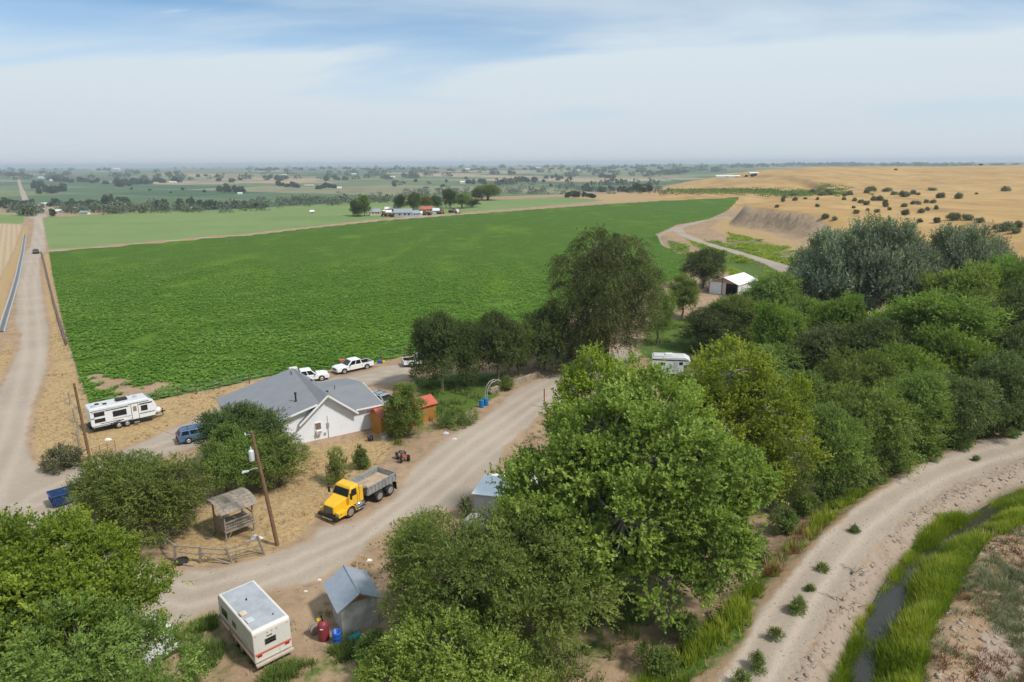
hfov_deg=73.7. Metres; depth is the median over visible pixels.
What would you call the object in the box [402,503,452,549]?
shrub
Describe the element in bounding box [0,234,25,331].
irrigation ditch
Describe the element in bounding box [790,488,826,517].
shrub
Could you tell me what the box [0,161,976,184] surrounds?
distant woodland
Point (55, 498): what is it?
dumpster
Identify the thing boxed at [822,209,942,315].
silver poplar tree
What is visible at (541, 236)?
crop field
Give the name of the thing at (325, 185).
valley tree
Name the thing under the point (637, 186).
valley tree
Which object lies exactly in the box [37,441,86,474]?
shrub
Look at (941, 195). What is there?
sagebrush
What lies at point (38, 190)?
valley tree
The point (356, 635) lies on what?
turquoise toy
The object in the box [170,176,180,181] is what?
valley tree
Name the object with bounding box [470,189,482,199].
farm tree
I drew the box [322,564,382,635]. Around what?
concrete shed
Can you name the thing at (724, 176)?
farm barn
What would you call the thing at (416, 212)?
farm shed
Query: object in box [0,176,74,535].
gravel road
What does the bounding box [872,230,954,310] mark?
silver poplar tree
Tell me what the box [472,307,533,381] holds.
dark elm tree
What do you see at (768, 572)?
rusty weeds
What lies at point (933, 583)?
canal bank grass
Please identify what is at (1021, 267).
elm tree
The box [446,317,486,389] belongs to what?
dark elm tree
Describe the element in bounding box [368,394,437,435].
ochre shed
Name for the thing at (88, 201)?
valley tree
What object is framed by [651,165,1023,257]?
hill
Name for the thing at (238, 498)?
wooden shelter
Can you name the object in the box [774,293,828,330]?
elm tree
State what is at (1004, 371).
dark elm tree
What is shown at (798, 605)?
weed clump
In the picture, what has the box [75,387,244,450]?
power cable
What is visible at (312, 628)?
wire reel
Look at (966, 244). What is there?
silver poplar tree
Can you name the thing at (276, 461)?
elm tree
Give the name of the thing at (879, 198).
sagebrush
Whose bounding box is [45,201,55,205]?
valley tree
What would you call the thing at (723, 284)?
door leaf
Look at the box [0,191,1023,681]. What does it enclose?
ground
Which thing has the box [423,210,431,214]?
farm machine
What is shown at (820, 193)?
sagebrush
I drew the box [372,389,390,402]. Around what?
estate car
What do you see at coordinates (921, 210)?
sagebrush
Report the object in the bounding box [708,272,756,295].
open barn
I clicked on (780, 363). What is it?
elm tree
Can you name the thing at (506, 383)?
shrub
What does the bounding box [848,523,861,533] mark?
weed clump
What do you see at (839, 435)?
dark elm tree
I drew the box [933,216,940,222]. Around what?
sagebrush
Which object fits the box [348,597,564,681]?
honey locust tree
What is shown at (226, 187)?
valley tree
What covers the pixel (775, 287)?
elm tree
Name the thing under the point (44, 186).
valley tree
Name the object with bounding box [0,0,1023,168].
sky
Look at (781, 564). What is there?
dry grass
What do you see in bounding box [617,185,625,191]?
valley tree
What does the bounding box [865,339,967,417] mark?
elm tree
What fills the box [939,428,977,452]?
shrub
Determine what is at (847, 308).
green tree
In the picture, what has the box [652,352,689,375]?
camper trailer
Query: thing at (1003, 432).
shrub
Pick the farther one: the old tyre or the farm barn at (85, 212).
the farm barn at (85, 212)
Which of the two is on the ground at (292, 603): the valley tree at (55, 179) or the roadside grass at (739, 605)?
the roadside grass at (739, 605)
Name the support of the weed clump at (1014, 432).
on the canal road at (796, 626)
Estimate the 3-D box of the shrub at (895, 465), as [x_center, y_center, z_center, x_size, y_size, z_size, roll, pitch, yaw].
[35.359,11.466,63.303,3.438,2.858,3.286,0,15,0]
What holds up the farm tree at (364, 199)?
on the pale crop field at (69, 232)
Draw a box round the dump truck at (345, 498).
[318,466,396,520]
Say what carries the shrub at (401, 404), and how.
on the ground at (292, 603)
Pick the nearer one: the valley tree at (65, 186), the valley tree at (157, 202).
the valley tree at (157, 202)
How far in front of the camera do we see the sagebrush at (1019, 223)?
188.44 m
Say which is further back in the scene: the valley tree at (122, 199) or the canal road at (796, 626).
the valley tree at (122, 199)
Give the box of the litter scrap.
[250,535,262,539]
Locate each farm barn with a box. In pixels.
[79,211,90,214]
[304,184,314,186]
[394,208,411,216]
[715,175,739,177]
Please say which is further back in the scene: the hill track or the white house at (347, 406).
the hill track
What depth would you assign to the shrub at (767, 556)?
49.81 m
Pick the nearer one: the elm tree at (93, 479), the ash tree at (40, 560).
the ash tree at (40, 560)
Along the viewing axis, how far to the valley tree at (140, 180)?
1948.79 m
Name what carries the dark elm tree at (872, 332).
on the ground at (292, 603)
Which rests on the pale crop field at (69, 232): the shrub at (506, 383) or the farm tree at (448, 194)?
the farm tree at (448, 194)
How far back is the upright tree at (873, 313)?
92.15 m
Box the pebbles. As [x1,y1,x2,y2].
[156,423,548,681]
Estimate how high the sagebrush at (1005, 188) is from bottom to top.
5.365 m
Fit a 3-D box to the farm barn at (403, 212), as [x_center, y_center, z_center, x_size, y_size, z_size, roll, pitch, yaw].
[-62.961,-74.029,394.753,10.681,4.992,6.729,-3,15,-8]
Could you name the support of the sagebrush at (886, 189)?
on the hill
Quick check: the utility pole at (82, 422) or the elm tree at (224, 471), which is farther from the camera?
the utility pole at (82, 422)
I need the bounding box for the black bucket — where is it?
[367,435,372,441]
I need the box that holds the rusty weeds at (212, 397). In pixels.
[49,348,450,562]
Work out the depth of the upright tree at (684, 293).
129.28 m
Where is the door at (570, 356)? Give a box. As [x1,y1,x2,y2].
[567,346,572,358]
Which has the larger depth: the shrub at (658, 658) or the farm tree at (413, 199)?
the farm tree at (413, 199)
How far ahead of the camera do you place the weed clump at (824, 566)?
47.30 m
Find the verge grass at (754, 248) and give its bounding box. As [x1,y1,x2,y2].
[669,231,799,277]
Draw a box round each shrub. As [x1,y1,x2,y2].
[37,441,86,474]
[351,626,390,681]
[379,380,428,439]
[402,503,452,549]
[433,405,480,430]
[455,494,473,516]
[496,375,514,389]
[632,638,682,678]
[658,606,703,646]
[747,532,775,566]
[766,502,803,535]
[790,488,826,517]
[815,480,852,506]
[839,464,883,490]
[876,451,913,474]
[906,436,946,463]
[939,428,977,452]
[967,419,1010,438]
[999,412,1023,429]
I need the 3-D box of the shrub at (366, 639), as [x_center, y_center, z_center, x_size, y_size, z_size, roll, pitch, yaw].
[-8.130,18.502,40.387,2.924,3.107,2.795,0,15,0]
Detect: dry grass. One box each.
[0,320,401,555]
[625,424,1014,681]
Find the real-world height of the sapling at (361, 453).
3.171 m
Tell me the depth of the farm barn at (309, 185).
1585.94 m
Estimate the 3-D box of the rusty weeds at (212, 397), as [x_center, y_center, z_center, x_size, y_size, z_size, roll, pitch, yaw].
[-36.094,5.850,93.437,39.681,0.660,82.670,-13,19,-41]
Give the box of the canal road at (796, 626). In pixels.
[719,431,1023,681]
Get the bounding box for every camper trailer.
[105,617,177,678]
[218,580,293,668]
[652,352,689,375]
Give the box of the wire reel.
[308,622,317,635]
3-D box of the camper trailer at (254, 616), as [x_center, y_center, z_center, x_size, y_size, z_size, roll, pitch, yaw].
[-16.361,17.530,42.936,2.332,2.916,6.570,-14,20,-41]
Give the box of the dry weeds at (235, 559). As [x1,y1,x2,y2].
[172,414,550,681]
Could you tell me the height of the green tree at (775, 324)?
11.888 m
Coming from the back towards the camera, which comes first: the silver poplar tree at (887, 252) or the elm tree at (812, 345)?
the silver poplar tree at (887, 252)
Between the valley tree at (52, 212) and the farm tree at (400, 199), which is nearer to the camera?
the valley tree at (52, 212)
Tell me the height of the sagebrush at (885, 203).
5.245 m
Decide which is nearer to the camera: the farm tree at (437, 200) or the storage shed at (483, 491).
the storage shed at (483, 491)
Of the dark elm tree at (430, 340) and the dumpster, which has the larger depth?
the dark elm tree at (430, 340)
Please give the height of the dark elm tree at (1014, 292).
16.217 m
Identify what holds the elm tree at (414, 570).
on the ground at (292, 603)
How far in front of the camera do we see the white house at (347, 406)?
76.60 m
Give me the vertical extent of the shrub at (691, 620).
2.294 m
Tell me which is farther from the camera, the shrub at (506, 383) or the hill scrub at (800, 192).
the hill scrub at (800, 192)
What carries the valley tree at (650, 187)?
on the ground at (292, 603)
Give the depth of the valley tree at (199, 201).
833.83 m
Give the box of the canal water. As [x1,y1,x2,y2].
[835,490,1020,681]
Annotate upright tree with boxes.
[667,272,701,316]
[863,307,888,327]
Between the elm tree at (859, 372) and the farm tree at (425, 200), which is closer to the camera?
the elm tree at (859, 372)
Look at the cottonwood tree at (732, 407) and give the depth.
50.39 m
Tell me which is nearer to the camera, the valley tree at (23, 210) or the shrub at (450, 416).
the shrub at (450, 416)
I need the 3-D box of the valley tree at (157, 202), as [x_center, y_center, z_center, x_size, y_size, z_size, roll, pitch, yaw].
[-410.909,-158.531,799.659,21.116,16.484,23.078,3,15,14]
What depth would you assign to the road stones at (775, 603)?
54.88 m
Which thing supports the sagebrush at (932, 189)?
on the hill
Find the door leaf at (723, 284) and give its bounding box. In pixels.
[722,283,725,294]
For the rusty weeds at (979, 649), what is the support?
on the ground at (292, 603)
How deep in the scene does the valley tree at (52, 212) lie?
413.43 m
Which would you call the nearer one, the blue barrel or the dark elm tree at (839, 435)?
the blue barrel
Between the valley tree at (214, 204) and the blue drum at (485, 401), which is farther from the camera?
the valley tree at (214, 204)
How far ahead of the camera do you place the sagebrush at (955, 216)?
214.23 m
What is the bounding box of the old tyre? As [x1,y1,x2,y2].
[173,556,188,565]
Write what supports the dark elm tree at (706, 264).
on the ground at (292, 603)
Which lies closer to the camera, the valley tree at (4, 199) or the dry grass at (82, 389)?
the dry grass at (82, 389)
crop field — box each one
[0,197,603,249]
[50,197,739,402]
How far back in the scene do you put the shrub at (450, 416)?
77.54 m
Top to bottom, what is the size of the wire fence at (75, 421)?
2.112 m
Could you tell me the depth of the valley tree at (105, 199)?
920.52 m
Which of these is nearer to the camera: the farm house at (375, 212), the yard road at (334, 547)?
the yard road at (334, 547)
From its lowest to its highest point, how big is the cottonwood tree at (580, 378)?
16.479 m
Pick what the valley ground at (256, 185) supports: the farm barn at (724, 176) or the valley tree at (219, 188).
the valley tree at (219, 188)
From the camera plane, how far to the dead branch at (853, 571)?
47.10 m
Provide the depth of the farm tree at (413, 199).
429.16 m
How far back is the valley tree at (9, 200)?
824.41 m
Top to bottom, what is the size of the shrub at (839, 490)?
2.767 m
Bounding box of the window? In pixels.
[314,422,321,433]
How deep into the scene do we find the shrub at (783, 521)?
54.45 m
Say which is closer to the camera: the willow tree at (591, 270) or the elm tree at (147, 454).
the elm tree at (147, 454)
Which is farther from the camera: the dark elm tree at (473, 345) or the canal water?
the dark elm tree at (473, 345)
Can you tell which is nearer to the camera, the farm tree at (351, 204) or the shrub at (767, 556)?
the shrub at (767, 556)
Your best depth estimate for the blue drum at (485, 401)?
84.39 m
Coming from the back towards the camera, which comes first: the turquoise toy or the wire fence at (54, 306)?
the wire fence at (54, 306)
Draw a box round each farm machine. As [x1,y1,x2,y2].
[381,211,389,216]
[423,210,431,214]
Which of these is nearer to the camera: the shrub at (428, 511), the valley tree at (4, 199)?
the shrub at (428, 511)
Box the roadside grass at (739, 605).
[622,421,1017,681]
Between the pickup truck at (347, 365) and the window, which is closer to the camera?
the window
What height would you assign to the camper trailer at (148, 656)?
2.295 m
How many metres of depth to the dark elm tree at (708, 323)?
106.25 m
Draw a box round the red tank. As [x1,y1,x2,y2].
[317,618,329,641]
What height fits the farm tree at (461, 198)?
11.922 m
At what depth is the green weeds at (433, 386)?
46.98 m
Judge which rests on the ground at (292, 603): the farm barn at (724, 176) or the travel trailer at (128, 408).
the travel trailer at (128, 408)
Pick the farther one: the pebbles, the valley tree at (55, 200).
the valley tree at (55, 200)
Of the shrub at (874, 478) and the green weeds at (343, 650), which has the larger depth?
the shrub at (874, 478)
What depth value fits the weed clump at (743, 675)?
36.87 m
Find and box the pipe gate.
[91,440,115,455]
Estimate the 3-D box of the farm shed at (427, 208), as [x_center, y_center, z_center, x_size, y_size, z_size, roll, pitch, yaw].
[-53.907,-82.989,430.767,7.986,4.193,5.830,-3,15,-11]
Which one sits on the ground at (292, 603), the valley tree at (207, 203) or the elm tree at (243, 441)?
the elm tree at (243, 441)
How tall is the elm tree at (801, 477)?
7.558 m
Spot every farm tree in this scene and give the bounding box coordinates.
[349,200,357,214]
[351,203,367,215]
[356,194,372,215]
[392,193,406,208]
[404,192,420,209]
[419,194,434,205]
[429,195,442,207]
[442,188,457,207]
[451,191,473,207]
[464,198,481,206]
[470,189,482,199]
[472,182,501,199]
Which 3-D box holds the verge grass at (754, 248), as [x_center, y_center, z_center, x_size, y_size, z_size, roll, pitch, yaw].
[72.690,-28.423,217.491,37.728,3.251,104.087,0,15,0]
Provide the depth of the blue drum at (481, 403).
83.77 m
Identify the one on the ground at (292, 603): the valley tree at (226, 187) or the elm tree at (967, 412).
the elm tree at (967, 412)
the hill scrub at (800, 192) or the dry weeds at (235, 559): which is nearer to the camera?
the dry weeds at (235, 559)
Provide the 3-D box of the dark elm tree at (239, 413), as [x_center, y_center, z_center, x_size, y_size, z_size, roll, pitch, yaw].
[-25.777,9.230,65.850,9.932,8.243,9.899,-9,17,-30]
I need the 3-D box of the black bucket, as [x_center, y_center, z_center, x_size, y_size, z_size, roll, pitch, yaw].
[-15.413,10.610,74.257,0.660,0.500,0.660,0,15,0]
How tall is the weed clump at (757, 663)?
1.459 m
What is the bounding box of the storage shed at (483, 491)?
[471,475,512,518]
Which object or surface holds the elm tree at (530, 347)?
on the ground at (292, 603)
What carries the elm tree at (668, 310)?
on the ground at (292, 603)
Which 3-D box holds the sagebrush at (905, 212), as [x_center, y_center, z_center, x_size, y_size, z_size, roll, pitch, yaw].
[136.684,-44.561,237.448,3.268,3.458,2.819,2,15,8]
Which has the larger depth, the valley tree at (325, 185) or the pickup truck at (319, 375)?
the valley tree at (325, 185)
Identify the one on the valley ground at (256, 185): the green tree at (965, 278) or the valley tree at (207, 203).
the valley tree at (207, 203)
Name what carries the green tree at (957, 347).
on the ground at (292, 603)
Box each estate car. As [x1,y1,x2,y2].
[175,423,207,443]
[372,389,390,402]
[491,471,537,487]
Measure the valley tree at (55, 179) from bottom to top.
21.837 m
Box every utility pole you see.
[73,383,90,457]
[242,431,278,545]
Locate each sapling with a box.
[321,444,352,484]
[351,443,370,469]
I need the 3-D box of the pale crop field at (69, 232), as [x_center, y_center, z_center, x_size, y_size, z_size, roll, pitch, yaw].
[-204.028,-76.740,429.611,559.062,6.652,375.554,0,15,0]
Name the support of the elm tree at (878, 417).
on the ground at (292, 603)
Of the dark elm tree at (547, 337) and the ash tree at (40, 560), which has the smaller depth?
the ash tree at (40, 560)
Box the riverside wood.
[3,181,673,216]
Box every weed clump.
[729,666,755,681]
[747,648,768,675]
[766,626,788,641]
[785,593,808,617]
[803,582,816,591]
[816,560,829,573]
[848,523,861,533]
[876,474,889,484]
[971,454,980,460]
[1001,426,1022,438]
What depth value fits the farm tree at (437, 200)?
452.31 m
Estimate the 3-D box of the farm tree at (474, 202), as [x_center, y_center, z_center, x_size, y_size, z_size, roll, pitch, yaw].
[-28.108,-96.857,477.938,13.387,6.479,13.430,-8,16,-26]
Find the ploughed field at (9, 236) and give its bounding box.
[0,224,23,277]
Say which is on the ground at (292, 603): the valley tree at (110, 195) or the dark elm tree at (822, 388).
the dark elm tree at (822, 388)
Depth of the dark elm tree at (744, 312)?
107.98 m
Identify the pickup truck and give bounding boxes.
[299,367,329,380]
[331,357,374,373]
[401,354,420,366]
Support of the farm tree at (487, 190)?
on the ground at (292, 603)
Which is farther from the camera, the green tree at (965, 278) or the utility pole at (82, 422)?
the green tree at (965, 278)
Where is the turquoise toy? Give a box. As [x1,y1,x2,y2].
[348,631,361,640]
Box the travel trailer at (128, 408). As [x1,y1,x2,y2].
[85,393,165,429]
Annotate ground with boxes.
[0,162,1023,213]
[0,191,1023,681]
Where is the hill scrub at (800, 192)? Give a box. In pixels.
[660,183,875,197]
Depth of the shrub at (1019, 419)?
72.39 m
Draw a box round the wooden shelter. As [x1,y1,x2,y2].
[205,487,257,541]
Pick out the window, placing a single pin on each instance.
(318, 425)
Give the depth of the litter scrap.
54.61 m
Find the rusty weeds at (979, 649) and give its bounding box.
[929,535,1023,681]
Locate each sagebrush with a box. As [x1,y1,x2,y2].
[817,191,826,195]
[821,213,829,218]
[865,186,876,190]
[876,195,883,200]
[882,187,892,191]
[882,199,888,206]
[898,190,911,196]
[900,209,910,214]
[916,207,924,212]
[926,187,937,190]
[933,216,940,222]
[935,191,945,197]
[944,212,962,220]
[954,192,963,198]
[961,214,974,220]
[973,217,985,222]
[995,221,1017,231]
[1000,186,1011,190]
[1007,227,1020,232]
[1015,220,1023,228]
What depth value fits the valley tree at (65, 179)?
2243.03 m
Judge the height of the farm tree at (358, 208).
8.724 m
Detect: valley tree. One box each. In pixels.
[0,197,7,208]
[3,198,13,207]
[21,205,34,214]
[35,185,42,193]
[41,184,47,192]
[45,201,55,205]
[46,185,56,192]
[48,208,56,215]
[51,198,59,205]
[52,176,60,181]
[57,185,63,190]
[60,182,66,190]
[61,177,68,181]
[76,176,84,181]
[83,199,93,205]
[100,194,113,203]
[101,195,111,203]
[115,180,124,186]
[118,197,128,204]
[125,180,132,185]
[137,178,143,183]
[150,199,169,209]
[157,178,166,182]
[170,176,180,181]
[196,199,203,206]
[203,199,210,209]
[211,200,219,209]
[216,185,222,191]
[222,183,231,192]
[230,201,239,207]
[236,186,245,192]
[322,182,327,187]
[572,191,580,196]
[596,186,606,191]
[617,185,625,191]
[633,183,642,190]
[638,187,646,191]
[647,185,652,191]
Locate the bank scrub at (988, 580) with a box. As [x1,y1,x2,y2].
[914,523,1023,681]
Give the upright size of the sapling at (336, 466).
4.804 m
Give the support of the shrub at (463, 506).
on the ground at (292, 603)
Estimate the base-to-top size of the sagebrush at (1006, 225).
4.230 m
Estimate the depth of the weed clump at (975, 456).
64.56 m
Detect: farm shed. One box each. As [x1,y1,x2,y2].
[384,207,393,210]
[412,210,420,216]
[420,206,432,212]
[432,208,439,212]
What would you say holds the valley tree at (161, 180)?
on the valley ground at (256, 185)
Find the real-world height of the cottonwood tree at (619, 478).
17.344 m
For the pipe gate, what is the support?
on the ground at (292, 603)
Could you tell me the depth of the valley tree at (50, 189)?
1342.66 m
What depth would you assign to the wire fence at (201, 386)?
89.64 m
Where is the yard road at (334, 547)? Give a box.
[6,348,639,627]
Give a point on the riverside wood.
(110, 207)
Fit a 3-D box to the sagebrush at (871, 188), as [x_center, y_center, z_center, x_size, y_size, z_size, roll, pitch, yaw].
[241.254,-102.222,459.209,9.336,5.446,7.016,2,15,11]
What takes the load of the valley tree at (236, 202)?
on the valley ground at (256, 185)
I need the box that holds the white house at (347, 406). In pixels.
[216,368,383,444]
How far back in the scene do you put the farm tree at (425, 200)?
445.41 m
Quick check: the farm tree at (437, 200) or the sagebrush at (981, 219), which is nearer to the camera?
the sagebrush at (981, 219)
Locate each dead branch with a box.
[819,592,869,611]
[839,563,869,575]
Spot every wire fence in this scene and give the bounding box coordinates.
[41,255,65,345]
[67,392,80,447]
[99,369,271,400]
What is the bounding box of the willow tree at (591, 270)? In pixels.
[537,222,674,366]
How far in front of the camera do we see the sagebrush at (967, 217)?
211.88 m
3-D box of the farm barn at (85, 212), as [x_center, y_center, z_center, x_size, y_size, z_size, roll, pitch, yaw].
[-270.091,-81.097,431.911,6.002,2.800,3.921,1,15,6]
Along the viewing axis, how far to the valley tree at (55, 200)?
895.74 m
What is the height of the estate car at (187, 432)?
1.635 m
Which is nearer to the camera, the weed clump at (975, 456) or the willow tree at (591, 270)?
the weed clump at (975, 456)
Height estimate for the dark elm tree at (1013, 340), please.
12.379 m
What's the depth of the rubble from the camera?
41.65 m
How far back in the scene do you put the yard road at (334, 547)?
62.03 m
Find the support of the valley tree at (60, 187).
on the valley ground at (256, 185)
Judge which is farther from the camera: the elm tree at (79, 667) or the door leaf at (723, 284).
the door leaf at (723, 284)
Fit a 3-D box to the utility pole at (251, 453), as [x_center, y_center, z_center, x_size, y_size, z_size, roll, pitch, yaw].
[-19.366,11.697,52.478,2.184,10.113,0.519,-3,15,-11]
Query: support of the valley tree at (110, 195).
on the valley ground at (256, 185)
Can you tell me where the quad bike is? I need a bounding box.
[395,450,409,462]
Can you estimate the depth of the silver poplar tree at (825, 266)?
112.95 m
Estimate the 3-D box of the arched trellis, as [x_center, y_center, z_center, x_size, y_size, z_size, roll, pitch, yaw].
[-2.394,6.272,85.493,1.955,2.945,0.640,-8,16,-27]
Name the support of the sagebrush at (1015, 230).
on the hill
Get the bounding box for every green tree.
[749,297,807,354]
[805,290,868,332]
[909,320,1016,430]
[913,259,1000,305]
[975,252,1023,301]
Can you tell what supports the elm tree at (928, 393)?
on the ground at (292, 603)
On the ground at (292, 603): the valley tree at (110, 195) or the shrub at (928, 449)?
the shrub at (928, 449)
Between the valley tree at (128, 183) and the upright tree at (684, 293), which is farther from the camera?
the valley tree at (128, 183)
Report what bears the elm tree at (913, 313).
on the ground at (292, 603)
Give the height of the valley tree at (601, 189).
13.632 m
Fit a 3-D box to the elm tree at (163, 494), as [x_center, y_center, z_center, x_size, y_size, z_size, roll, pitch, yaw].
[-28.380,12.719,54.465,9.158,7.198,8.913,10,18,34]
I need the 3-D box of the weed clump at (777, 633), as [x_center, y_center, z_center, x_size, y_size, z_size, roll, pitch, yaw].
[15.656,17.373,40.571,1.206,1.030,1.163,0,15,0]
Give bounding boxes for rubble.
[788,462,1023,681]
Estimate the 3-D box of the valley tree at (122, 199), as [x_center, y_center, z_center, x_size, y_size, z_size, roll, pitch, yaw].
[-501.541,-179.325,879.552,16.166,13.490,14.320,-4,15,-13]
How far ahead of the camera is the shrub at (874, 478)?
59.85 m
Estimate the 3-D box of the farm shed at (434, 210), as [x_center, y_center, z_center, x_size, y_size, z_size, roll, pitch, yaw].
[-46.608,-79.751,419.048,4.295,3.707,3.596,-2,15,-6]
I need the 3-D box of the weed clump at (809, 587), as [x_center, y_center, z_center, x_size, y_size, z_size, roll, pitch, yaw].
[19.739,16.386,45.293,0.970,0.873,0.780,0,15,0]
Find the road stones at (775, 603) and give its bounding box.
[15,405,1023,681]
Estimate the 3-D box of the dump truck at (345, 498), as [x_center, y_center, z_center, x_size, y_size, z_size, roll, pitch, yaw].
[-13.480,13.044,59.757,2.880,2.745,7.360,9,17,32]
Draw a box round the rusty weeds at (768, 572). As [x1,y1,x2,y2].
[620,423,1014,681]
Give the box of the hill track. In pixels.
[655,216,789,271]
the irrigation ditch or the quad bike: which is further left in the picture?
the irrigation ditch
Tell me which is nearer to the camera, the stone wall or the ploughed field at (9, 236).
the stone wall
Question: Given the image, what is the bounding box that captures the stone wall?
[488,371,539,393]
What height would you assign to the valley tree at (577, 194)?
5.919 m
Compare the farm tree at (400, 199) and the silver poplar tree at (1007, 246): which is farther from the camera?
the farm tree at (400, 199)
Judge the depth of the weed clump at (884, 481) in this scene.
60.37 m
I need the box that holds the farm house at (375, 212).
[368,208,380,215]
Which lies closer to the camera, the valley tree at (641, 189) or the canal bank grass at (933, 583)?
the canal bank grass at (933, 583)
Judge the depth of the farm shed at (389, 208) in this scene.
444.98 m
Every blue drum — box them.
[479,399,483,407]
[484,397,487,405]
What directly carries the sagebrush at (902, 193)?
on the hill
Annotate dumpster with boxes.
[46,485,81,507]
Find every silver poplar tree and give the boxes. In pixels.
[783,243,823,304]
[786,223,885,316]
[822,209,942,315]
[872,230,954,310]
[925,220,1012,272]
[985,232,1021,268]
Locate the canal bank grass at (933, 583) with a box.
[824,486,1023,681]
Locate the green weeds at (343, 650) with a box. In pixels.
[178,609,371,681]
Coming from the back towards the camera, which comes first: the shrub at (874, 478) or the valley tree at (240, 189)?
the valley tree at (240, 189)
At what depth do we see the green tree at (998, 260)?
106.61 m
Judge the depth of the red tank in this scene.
42.65 m
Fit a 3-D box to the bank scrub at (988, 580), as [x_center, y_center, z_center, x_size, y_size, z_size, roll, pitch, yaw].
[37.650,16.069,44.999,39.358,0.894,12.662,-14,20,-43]
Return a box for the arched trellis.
[485,379,500,397]
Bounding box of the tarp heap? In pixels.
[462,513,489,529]
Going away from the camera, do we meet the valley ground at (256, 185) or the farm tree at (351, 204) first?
the farm tree at (351, 204)
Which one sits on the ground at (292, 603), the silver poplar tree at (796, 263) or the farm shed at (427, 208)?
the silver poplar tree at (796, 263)
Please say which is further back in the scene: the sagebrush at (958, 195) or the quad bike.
the sagebrush at (958, 195)
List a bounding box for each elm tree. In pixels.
[0,585,221,681]
[57,447,160,530]
[91,451,218,554]
[93,448,166,507]
[189,437,257,494]
[192,399,296,475]
[202,420,271,487]
[239,427,316,487]
[366,492,637,681]
[404,307,473,387]
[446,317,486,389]
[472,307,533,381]
[509,319,539,375]
[518,304,574,377]
[640,286,679,344]
[676,306,743,350]
[678,247,728,289]
[701,292,760,341]
[706,341,807,392]
[736,269,807,314]
[744,430,824,508]
[755,367,842,442]
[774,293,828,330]
[777,320,861,393]
[789,399,882,496]
[809,343,904,408]
[816,376,927,479]
[828,314,924,376]
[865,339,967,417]
[866,283,1015,361]
[880,365,962,459]
[934,368,1010,445]
[951,347,1023,432]
[960,286,1023,344]
[979,316,1023,407]
[989,280,1023,328]
[1000,255,1023,298]
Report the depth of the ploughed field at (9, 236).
280.27 m
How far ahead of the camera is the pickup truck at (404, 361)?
100.93 m
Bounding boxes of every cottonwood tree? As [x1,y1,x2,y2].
[484,345,784,633]
[538,339,650,505]
[647,329,836,506]
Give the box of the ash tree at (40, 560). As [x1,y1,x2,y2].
[0,502,196,680]
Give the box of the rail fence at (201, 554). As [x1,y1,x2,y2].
[163,535,264,566]
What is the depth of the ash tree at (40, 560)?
36.85 m
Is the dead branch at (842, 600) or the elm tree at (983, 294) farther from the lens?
the elm tree at (983, 294)
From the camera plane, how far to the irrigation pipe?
146.84 m
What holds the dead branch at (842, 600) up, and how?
on the ground at (292, 603)
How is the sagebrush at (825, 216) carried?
on the hill
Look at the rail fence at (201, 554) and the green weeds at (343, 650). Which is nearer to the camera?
the green weeds at (343, 650)
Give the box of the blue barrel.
[332,628,341,644]
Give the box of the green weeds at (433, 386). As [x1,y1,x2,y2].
[388,317,907,681]

